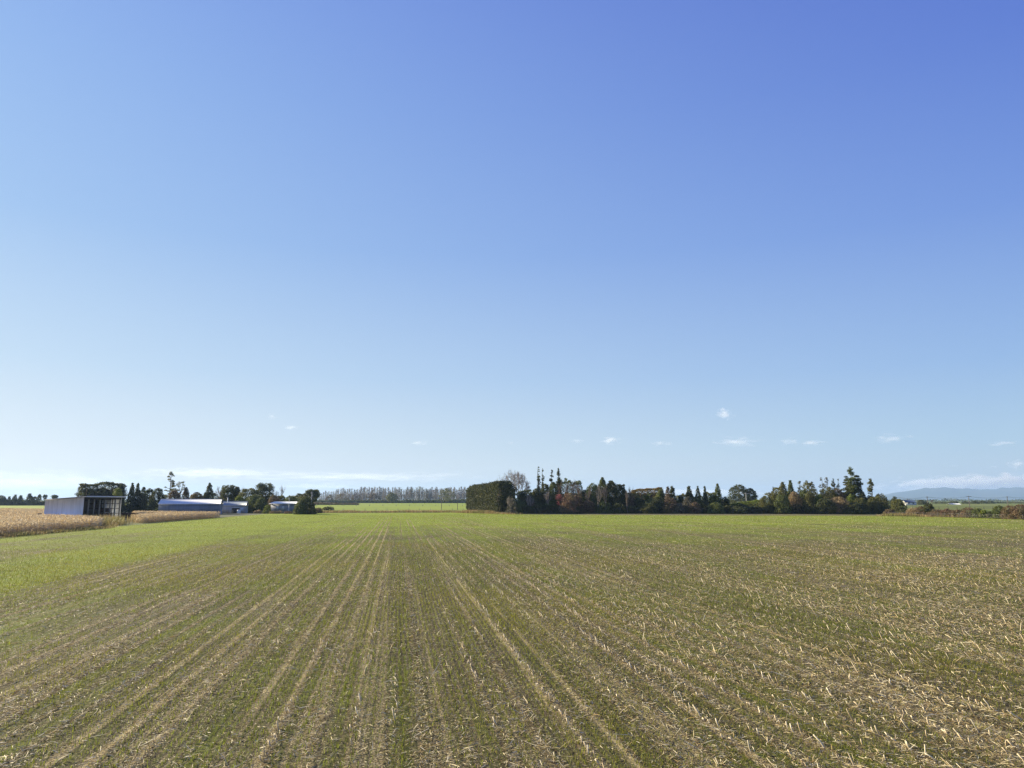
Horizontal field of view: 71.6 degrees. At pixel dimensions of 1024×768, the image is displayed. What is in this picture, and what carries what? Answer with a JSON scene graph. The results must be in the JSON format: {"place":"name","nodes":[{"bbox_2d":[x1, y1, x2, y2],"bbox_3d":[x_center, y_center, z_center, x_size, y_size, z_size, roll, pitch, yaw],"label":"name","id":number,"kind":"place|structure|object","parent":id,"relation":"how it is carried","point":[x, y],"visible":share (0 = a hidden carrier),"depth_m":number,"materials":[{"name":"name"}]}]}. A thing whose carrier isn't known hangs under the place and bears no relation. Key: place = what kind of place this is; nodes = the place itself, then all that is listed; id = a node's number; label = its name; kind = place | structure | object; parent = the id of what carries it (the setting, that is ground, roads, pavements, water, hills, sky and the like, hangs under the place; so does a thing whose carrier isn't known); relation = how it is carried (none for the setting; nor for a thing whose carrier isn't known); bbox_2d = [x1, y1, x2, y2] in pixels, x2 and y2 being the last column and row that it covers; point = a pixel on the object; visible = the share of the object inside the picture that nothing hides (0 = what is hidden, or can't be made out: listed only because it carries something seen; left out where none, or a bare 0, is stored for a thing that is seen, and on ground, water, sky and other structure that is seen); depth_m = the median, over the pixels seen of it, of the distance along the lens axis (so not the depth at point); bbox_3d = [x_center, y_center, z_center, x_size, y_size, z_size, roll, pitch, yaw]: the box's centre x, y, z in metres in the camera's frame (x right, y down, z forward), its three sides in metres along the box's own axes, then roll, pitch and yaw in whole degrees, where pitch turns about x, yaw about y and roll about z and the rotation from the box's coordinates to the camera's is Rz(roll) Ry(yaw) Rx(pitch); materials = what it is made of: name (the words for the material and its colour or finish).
{"place":"outdoors","nodes":[
{"label":"outdoors","id":0,"kind":"place"},
{"bbox_2d":[222,498,248,512],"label":"barn","id":1,"kind":"structure","parent":0,"point":[235,506],"depth_m":256.33,"materials":[{"name":"beige metal"}]},
{"bbox_2d":[0,513,1023,767],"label":"stubble field","id":2,"kind":"structure","parent":0,"point":[236,745],"depth_m":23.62,"materials":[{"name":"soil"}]},
{"bbox_2d":[293,501,306,513],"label":"shrub","id":3,"kind":"object","parent":2,"relation":"on","point":[297,508],"visible":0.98,"depth_m":236.48,"materials":[{"name":"green plant"}]},
{"bbox_2d":[294,497,316,513],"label":"shrub","id":4,"kind":"object","parent":2,"relation":"on","point":[309,504],"visible":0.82,"depth_m":238.34,"materials":[{"name":"green plant"}]},
{"bbox_2d":[447,510,522,513],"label":"dry grass","id":5,"kind":"structure","parent":2,"relation":"on","point":[480,511],"depth_m":252.15,"materials":[{"name":"beige plant"}]},
{"bbox_2d":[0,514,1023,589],"bbox_3d":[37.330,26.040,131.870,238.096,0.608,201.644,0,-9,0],"label":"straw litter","id":6,"kind":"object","parent":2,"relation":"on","point":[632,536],"visible":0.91,"depth_m":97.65,"materials":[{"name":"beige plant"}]},
{"bbox_2d":[877,513,977,517],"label":"dry grass","id":7,"kind":"structure","parent":2,"relation":"on","point":[907,515],"depth_m":205.78,"materials":[{"name":"beige plant"}]},
{"bbox_2d":[991,505,1006,518],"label":"shrub","id":8,"kind":"object","parent":2,"relation":"on","point":[996,510],"visible":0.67,"depth_m":182.70,"materials":[{"name":"green plant"}]},
{"bbox_2d":[999,505,1017,518],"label":"shrub","id":9,"kind":"object","parent":2,"relation":"on","point":[1004,513],"visible":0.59,"depth_m":179.78,"materials":[{"name":"brown plant"}]},
{"bbox_2d":[1007,504,1023,519],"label":"shrub","id":10,"kind":"object","parent":2,"relation":"on","point":[1019,512],"visible":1,"depth_m":175.74,"materials":[{"name":"brown plant"}]},
{"bbox_2d":[0,500,1023,533],"bbox_3d":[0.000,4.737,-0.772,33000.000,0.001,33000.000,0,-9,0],"label":"ground","id":11,"kind":"structure","parent":0,"point":[940,501],"depth_m":610.47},
{"bbox_2d":[0,506,44,508],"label":"pasture","id":12,"kind":"structure","parent":11,"relation":"on","point":[38,507],"depth_m":450.69,"materials":[{"name":"green plant"}]},
{"bbox_2d":[1,500,44,504],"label":"hedge","id":13,"kind":"object","parent":11,"relation":"on","point":[37,503],"visible":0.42,"depth_m":619.15,"materials":[{"name":"green plant"}]},
{"bbox_2d":[0,513,103,534],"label":"standing corn","id":14,"kind":"object","parent":11,"relation":"on","point":[13,523],"visible":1,"depth_m":113.81,"materials":[{"name":"beige plant"}]},
{"bbox_2d":[120,512,448,522],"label":"farm yard","id":15,"kind":"structure","parent":11,"relation":"on","point":[231,514],"depth_m":235.39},
{"bbox_2d":[0,508,43,514],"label":"standing corn","id":16,"kind":"object","parent":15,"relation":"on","point":[21,511],"visible":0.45,"depth_m":205.88,"materials":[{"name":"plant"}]},
{"bbox_2d":[0,523,120,537],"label":"dry grass","id":17,"kind":"structure","parent":15,"relation":"on","point":[43,532],"depth_m":103.86,"materials":[{"name":"brown plant"}]},
{"bbox_2d":[43,496,125,517],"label":"open shed","id":18,"kind":"structure","parent":15,"relation":"on","point":[88,505],"depth_m":165.14,"materials":[{"name":"white metal"}]},
{"bbox_2d":[74,481,127,512],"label":"shelterbelt","id":19,"kind":"object","parent":15,"relation":"on","point":[101,490],"visible":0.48,"depth_m":262.05,"materials":[{"name":"green plant"}]},
{"bbox_2d":[73,513,135,525],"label":"dry grass","id":20,"kind":"structure","parent":15,"relation":"on","point":[111,519],"depth_m":138.39,"materials":[{"name":"beige plant"}]},
{"bbox_2d":[118,484,124,511],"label":"cypress tree","id":21,"kind":"object","parent":15,"relation":"on","point":[121,486],"visible":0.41,"depth_m":264.68,"materials":[{"name":"green plant"}]},
{"bbox_2d":[123,483,136,512],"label":"cypress tree","id":22,"kind":"object","parent":15,"relation":"on","point":[128,507],"visible":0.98,"depth_m":261.75,"materials":[{"name":"green plant"}]},
{"bbox_2d":[131,483,141,510],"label":"cypress tree","id":23,"kind":"object","parent":15,"relation":"on","point":[138,496],"visible":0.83,"depth_m":264.32,"materials":[{"name":"green plant"}]},
{"bbox_2d":[140,488,155,510],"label":"cypress tree","id":24,"kind":"object","parent":15,"relation":"on","point":[144,505],"visible":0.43,"depth_m":263.38,"materials":[{"name":"green plant"}]},
{"bbox_2d":[145,488,166,510],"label":"cypress tree","id":25,"kind":"object","parent":15,"relation":"on","point":[159,496],"visible":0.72,"depth_m":259.28,"materials":[{"name":"green plant"}]},
{"bbox_2d":[164,472,176,497],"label":"pine tree","id":26,"kind":"object","parent":15,"relation":"on","point":[171,482],"visible":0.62,"depth_m":287.15,"materials":[{"name":"green plant"}]},
{"bbox_2d":[167,490,180,498],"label":"shrub","id":27,"kind":"object","parent":15,"relation":"on","point":[173,494],"visible":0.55,"depth_m":279.79,"materials":[{"name":"green plant"}]},
{"bbox_2d":[130,510,220,522],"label":"standing corn","id":28,"kind":"object","parent":15,"relation":"on","point":[154,516],"visible":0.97,"depth_m":169.44,"materials":[{"name":"beige plant"}]},
{"bbox_2d":[158,499,222,513],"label":"barn","id":29,"kind":"structure","parent":15,"relation":"on","point":[195,505],"depth_m":236.28,"materials":[{"name":"grey metal"}]},
{"bbox_2d":[204,483,213,498],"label":"conifer tree","id":30,"kind":"object","parent":15,"relation":"on","point":[208,492],"visible":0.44,"depth_m":280.11,"materials":[{"name":"green plant"}]},
{"bbox_2d":[246,494,259,512],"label":"broadleaf tree","id":31,"kind":"object","parent":15,"relation":"on","point":[250,500],"visible":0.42,"depth_m":266.56,"materials":[{"name":"green plant"}]},
{"bbox_2d":[251,498,268,512],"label":"broadleaf tree","id":32,"kind":"object","parent":15,"relation":"on","point":[260,503],"visible":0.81,"depth_m":262.98,"materials":[{"name":"green plant"}]},
{"bbox_2d":[269,502,295,512],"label":"shed","id":33,"kind":"structure","parent":15,"relation":"on","point":[282,506],"depth_m":258.26,"materials":[{"name":"grey metal"}]},
{"bbox_2d":[125,503,466,510],"bbox_3d":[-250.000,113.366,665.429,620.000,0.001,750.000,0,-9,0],"label":"pasture","id":34,"kind":"structure","parent":11,"relation":"on","point":[397,506],"depth_m":518.37,"materials":[{"name":"green plant"}]},
{"bbox_2d":[305,489,320,502],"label":"pine tree","id":35,"kind":"object","parent":34,"relation":"on","point":[314,494],"visible":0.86,"depth_m":324.51,"materials":[{"name":"green plant"}]},
{"bbox_2d":[314,502,358,504],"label":"hedge","id":36,"kind":"object","parent":34,"relation":"on","point":[326,503],"visible":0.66,"depth_m":680.50,"materials":[{"name":"green plant"}]},
{"bbox_2d":[438,488,455,501],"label":"willow tree","id":37,"kind":"object","parent":34,"relation":"on","point":[445,494],"visible":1,"depth_m":985.24,"materials":[{"name":"green plant"}]},
{"bbox_2d":[315,499,466,502],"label":"hedge","id":38,"kind":"object","parent":11,"relation":"on","point":[397,501],"visible":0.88,"depth_m":1062.12,"materials":[{"name":"green plant"}]},
{"bbox_2d":[385,492,397,502],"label":"willow tree","id":39,"kind":"object","parent":11,"relation":"on","point":[389,497],"visible":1,"depth_m":1043.34,"materials":[{"name":"green plant"}]},
{"bbox_2d":[11,498,1023,501],"bbox_3d":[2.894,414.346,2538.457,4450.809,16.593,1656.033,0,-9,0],"label":"woodland","id":40,"kind":"object","parent":11,"relation":"on","point":[934,500],"visible":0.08,"depth_m":2136.99,"materials":[{"name":"plant"}]},
{"bbox_2d":[531,513,883,515],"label":"verge","id":41,"kind":"structure","parent":11,"relation":"on","point":[734,514],"depth_m":235.29,"materials":[{"name":"green plant"}]},
{"bbox_2d":[505,496,517,512],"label":"shrub","id":42,"kind":"object","parent":41,"relation":"on","point":[515,507],"visible":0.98,"depth_m":241.03,"materials":[{"name":"green plant"}]},
{"bbox_2d":[500,470,530,497],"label":"bare tree","id":43,"kind":"object","parent":41,"relation":"on","point":[519,483],"visible":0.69,"depth_m":281.00,"materials":[{"name":"grey plant"}]},
{"bbox_2d":[517,490,537,505],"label":"evergreen tree","id":44,"kind":"object","parent":41,"relation":"on","point":[521,496],"visible":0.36,"depth_m":259.25,"materials":[{"name":"green plant"}]},
{"bbox_2d":[532,488,542,506],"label":"evergreen tree","id":45,"kind":"object","parent":41,"relation":"on","point":[537,493],"visible":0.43,"depth_m":264.48,"materials":[{"name":"green plant"}]},
{"bbox_2d":[539,484,549,507],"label":"evergreen tree","id":46,"kind":"object","parent":41,"relation":"on","point":[544,487],"visible":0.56,"depth_m":265.75,"materials":[{"name":"green plant"}]},
{"bbox_2d":[546,482,558,505],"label":"evergreen tree","id":47,"kind":"object","parent":41,"relation":"on","point":[552,487],"visible":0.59,"depth_m":263.95,"materials":[{"name":"green plant"}]},
{"bbox_2d":[515,478,612,502],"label":"hedge","id":48,"kind":"object","parent":41,"relation":"on","point":[578,482],"visible":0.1,"depth_m":275.84,"materials":[{"name":"green plant"}]},
{"bbox_2d":[558,493,578,513],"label":"shrub","id":49,"kind":"object","parent":41,"relation":"on","point":[571,501],"visible":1,"depth_m":249.58,"materials":[{"name":"brown plant"}]},
{"bbox_2d":[579,500,596,513],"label":"shrub","id":50,"kind":"object","parent":41,"relation":"on","point":[587,504],"visible":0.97,"depth_m":251.46,"materials":[{"name":"green plant"}]},
{"bbox_2d":[583,483,601,504],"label":"evergreen tree","id":51,"kind":"object","parent":41,"relation":"on","point":[593,494],"visible":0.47,"depth_m":259.18,"materials":[{"name":"green plant"}]},
{"bbox_2d":[597,477,608,502],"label":"evergreen tree","id":52,"kind":"object","parent":41,"relation":"on","point":[602,483],"visible":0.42,"depth_m":260.81,"materials":[{"name":"green plant"}]},
{"bbox_2d":[596,501,612,513],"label":"shrub","id":53,"kind":"object","parent":41,"relation":"on","point":[604,505],"visible":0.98,"depth_m":250.87,"materials":[{"name":"green plant"}]},
{"bbox_2d":[605,481,620,506],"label":"evergreen tree","id":54,"kind":"object","parent":41,"relation":"on","point":[611,488],"visible":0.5,"depth_m":259.93,"materials":[{"name":"green plant"}]},
{"bbox_2d":[612,503,626,513],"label":"shrub","id":55,"kind":"object","parent":41,"relation":"on","point":[622,509],"visible":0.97,"depth_m":250.50,"materials":[{"name":"green plant"}]},
{"bbox_2d":[611,484,628,506],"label":"evergreen tree","id":56,"kind":"object","parent":41,"relation":"on","point":[619,487],"visible":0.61,"depth_m":258.12,"materials":[{"name":"green plant"}]},
{"bbox_2d":[517,502,730,513],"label":"hedge","id":57,"kind":"object","parent":41,"relation":"on","point":[546,509],"visible":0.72,"depth_m":250.40,"materials":[{"name":"green plant"}]},
{"bbox_2d":[631,487,662,499],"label":"hedge","id":58,"kind":"object","parent":41,"relation":"on","point":[640,492],"visible":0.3,"depth_m":273.80,"materials":[{"name":"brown plant"}]},
{"bbox_2d":[639,503,658,513],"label":"shrub","id":59,"kind":"object","parent":41,"relation":"on","point":[644,507],"visible":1,"depth_m":248.24,"materials":[{"name":"green plant"}]},
{"bbox_2d":[661,498,677,513],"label":"shrub","id":60,"kind":"object","parent":41,"relation":"on","point":[667,502],"visible":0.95,"depth_m":248.98,"materials":[{"name":"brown plant"}]},
{"bbox_2d":[627,492,729,504],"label":"hedge","id":61,"kind":"object","parent":41,"relation":"on","point":[638,496],"visible":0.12,"depth_m":265.74,"materials":[{"name":"green plant"}]},
{"bbox_2d":[672,503,686,513],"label":"shrub","id":62,"kind":"object","parent":41,"relation":"on","point":[678,505],"visible":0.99,"depth_m":247.28,"materials":[{"name":"green plant"}]},
{"bbox_2d":[687,501,701,513],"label":"shrub","id":63,"kind":"object","parent":41,"relation":"on","point":[694,507],"visible":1,"depth_m":246.67,"materials":[{"name":"brown plant"}]},
{"bbox_2d":[707,502,725,513],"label":"shrub","id":64,"kind":"object","parent":41,"relation":"on","point":[716,506],"visible":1,"depth_m":245.40,"materials":[{"name":"green plant"}]},
{"bbox_2d":[714,483,723,506],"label":"conifer tree","id":65,"kind":"object","parent":41,"relation":"on","point":[717,496],"visible":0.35,"depth_m":253.76,"materials":[{"name":"green plant"}]},
{"bbox_2d":[727,506,748,513],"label":"shrub","id":66,"kind":"object","parent":41,"relation":"on","point":[735,509],"visible":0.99,"depth_m":244.28,"materials":[{"name":"green plant"}]},
{"bbox_2d":[730,500,760,507],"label":"hedge","id":67,"kind":"object","parent":41,"relation":"on","point":[752,502],"visible":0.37,"depth_m":260.63,"materials":[{"name":"green plant"}]},
{"bbox_2d":[758,496,773,512],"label":"broadleaf tree","id":68,"kind":"object","parent":41,"relation":"on","point":[763,503],"visible":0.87,"depth_m":249.87,"materials":[{"name":"green plant"}]},
{"bbox_2d":[772,494,792,513],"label":"evergreen tree","id":69,"kind":"object","parent":41,"relation":"on","point":[779,502],"visible":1,"depth_m":245.83,"materials":[{"name":"green plant"}]},
{"bbox_2d":[778,482,786,497],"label":"conifer tree","id":70,"kind":"object","parent":41,"relation":"on","point":[782,487],"visible":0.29,"depth_m":259.16,"materials":[{"name":"green plant"}]},
{"bbox_2d":[788,491,803,511],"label":"shrub","id":71,"kind":"object","parent":41,"relation":"on","point":[794,499],"visible":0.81,"depth_m":248.69,"materials":[{"name":"brown plant"}]},
{"bbox_2d":[728,503,888,513],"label":"hedge","id":72,"kind":"object","parent":41,"relation":"on","point":[755,510],"visible":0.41,"depth_m":247.24,"materials":[{"name":"green plant"}]},
{"bbox_2d":[802,492,817,513],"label":"broadleaf tree","id":73,"kind":"object","parent":41,"relation":"on","point":[808,496],"visible":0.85,"depth_m":246.01,"materials":[{"name":"green plant"}]},
{"bbox_2d":[764,482,883,504],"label":"hedge","id":74,"kind":"object","parent":41,"relation":"on","point":[775,488],"visible":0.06,"depth_m":263.92,"materials":[{"name":"green plant"}]},
{"bbox_2d":[811,498,838,513],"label":"shrub","id":75,"kind":"object","parent":41,"relation":"on","point":[829,504],"visible":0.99,"depth_m":240.43,"materials":[{"name":"green plant"}]},
{"bbox_2d":[820,486,838,501],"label":"broadleaf tree","id":76,"kind":"object","parent":41,"relation":"on","point":[822,493],"visible":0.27,"depth_m":252.05,"materials":[{"name":"green plant"}]},
{"bbox_2d":[827,496,851,513],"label":"toetoe clump","id":77,"kind":"object","parent":41,"relation":"on","point":[838,503],"visible":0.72,"depth_m":241.73,"materials":[{"name":"brown plant"}]},
{"bbox_2d":[840,503,868,513],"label":"shrub","id":78,"kind":"object","parent":41,"relation":"on","point":[857,506],"visible":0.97,"depth_m":237.79,"materials":[{"name":"green plant"}]},
{"bbox_2d":[851,498,871,513],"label":"toetoe clump","id":79,"kind":"object","parent":41,"relation":"on","point":[863,502],"visible":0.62,"depth_m":240.24,"materials":[{"name":"green plant"}]},
{"bbox_2d":[867,496,879,513],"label":"evergreen tree","id":80,"kind":"object","parent":41,"relation":"on","point":[874,502],"visible":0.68,"depth_m":243.12,"materials":[{"name":"green plant"}]},
{"bbox_2d":[889,499,907,513],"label":"shrub","id":81,"kind":"object","parent":41,"relation":"on","point":[897,508],"visible":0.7,"depth_m":223.73,"materials":[{"name":"green plant"}]},
{"bbox_2d":[959,507,975,517],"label":"shrub","id":82,"kind":"object","parent":41,"relation":"on","point":[963,513],"visible":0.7,"depth_m":192.29,"materials":[{"name":"beige plant"}]},
{"bbox_2d":[726,484,750,503],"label":"macrocarpa tree","id":83,"kind":"object","parent":11,"relation":"on","point":[738,495],"visible":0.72,"depth_m":422.72,"materials":[{"name":"green plant"}]},
{"bbox_2d":[743,488,757,504],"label":"macrocarpa tree","id":84,"kind":"object","parent":11,"relation":"on","point":[754,495],"visible":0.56,"depth_m":420.94,"materials":[{"name":"green plant"}]},
{"bbox_2d":[846,467,859,496],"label":"pine tree","id":85,"kind":"object","parent":11,"relation":"on","point":[852,489],"visible":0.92,"depth_m":254.39,"materials":[{"name":"green plant"}]},
{"bbox_2d":[852,475,862,497],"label":"pine tree","id":86,"kind":"object","parent":11,"relation":"on","point":[855,480],"visible":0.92,"depth_m":254.63,"materials":[{"name":"green plant"}]},
{"bbox_2d":[867,479,873,503],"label":"conifer tree","id":87,"kind":"object","parent":11,"relation":"on","point":[869,489],"visible":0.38,"depth_m":249.82,"materials":[{"name":"green plant"}]},
{"bbox_2d":[872,493,889,507],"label":"broadleaf tree","id":88,"kind":"object","parent":11,"relation":"on","point":[884,502],"visible":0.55,"depth_m":245.87,"materials":[{"name":"green plant"}]},
{"bbox_2d":[889,504,1020,513],"bbox_3d":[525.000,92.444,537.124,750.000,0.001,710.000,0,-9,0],"label":"pasture","id":89,"kind":"structure","parent":11,"relation":"on","point":[988,507],"depth_m":518.37,"materials":[{"name":"green plant"}]},
{"bbox_2d":[0,0,1023,499],"label":"sky","id":90,"kind":"structure","parent":0,"point":[298,246],"materials":[{"name":"blue"}]},
{"bbox_2d":[877,487,1023,499],"bbox_3d":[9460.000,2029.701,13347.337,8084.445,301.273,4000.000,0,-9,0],"label":"hills","id":91,"kind":"structure","parent":0,"point":[1002,493],"depth_m":12300.64,"materials":[{"name":"blue plant"}]},
{"label":"verge","id":92,"kind":"structure","parent":0,"visible":0},
{"bbox_2d":[220,485,235,500],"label":"macrocarpa tree","id":93,"kind":"object","parent":92,"relation":"on","point":[226,494],"visible":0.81,"depth_m":281.18,"materials":[{"name":"green plant"}]},
{"bbox_2d":[236,488,264,502],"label":"broadleaf tree","id":94,"kind":"object","parent":92,"relation":"on","point":[251,491],"visible":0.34,"depth_m":274.93,"materials":[{"name":"green plant"}]},
{"bbox_2d":[195,493,308,500],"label":"hedge","id":95,"kind":"object","parent":92,"relation":"on","point":[296,496],"visible":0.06,"depth_m":299.43,"materials":[{"name":"green plant"}]},
{"bbox_2d":[256,482,274,499],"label":"gum tree","id":96,"kind":"object","parent":92,"relation":"on","point":[263,487],"visible":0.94,"depth_m":295.49,"materials":[{"name":"green plant"}]},
{"bbox_2d":[251,509,460,512],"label":"dry grass","id":97,"kind":"structure","parent":92,"relation":"on","point":[378,511],"depth_m":270.92,"materials":[{"name":"beige plant"}]},
{"label":"verge","id":98,"kind":"structure","parent":0,"visible":0},
{"bbox_2d":[465,480,517,511],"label":"shelterbelt","id":99,"kind":"object","parent":98,"relation":"on","point":[485,496],"visible":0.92,"depth_m":261.86,"materials":[{"name":"green plant"}]},
{"bbox_2d":[498,482,514,510],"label":"cypress tree","id":100,"kind":"object","parent":98,"relation":"on","point":[504,499],"visible":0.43,"depth_m":251.02,"materials":[{"name":"green plant"}]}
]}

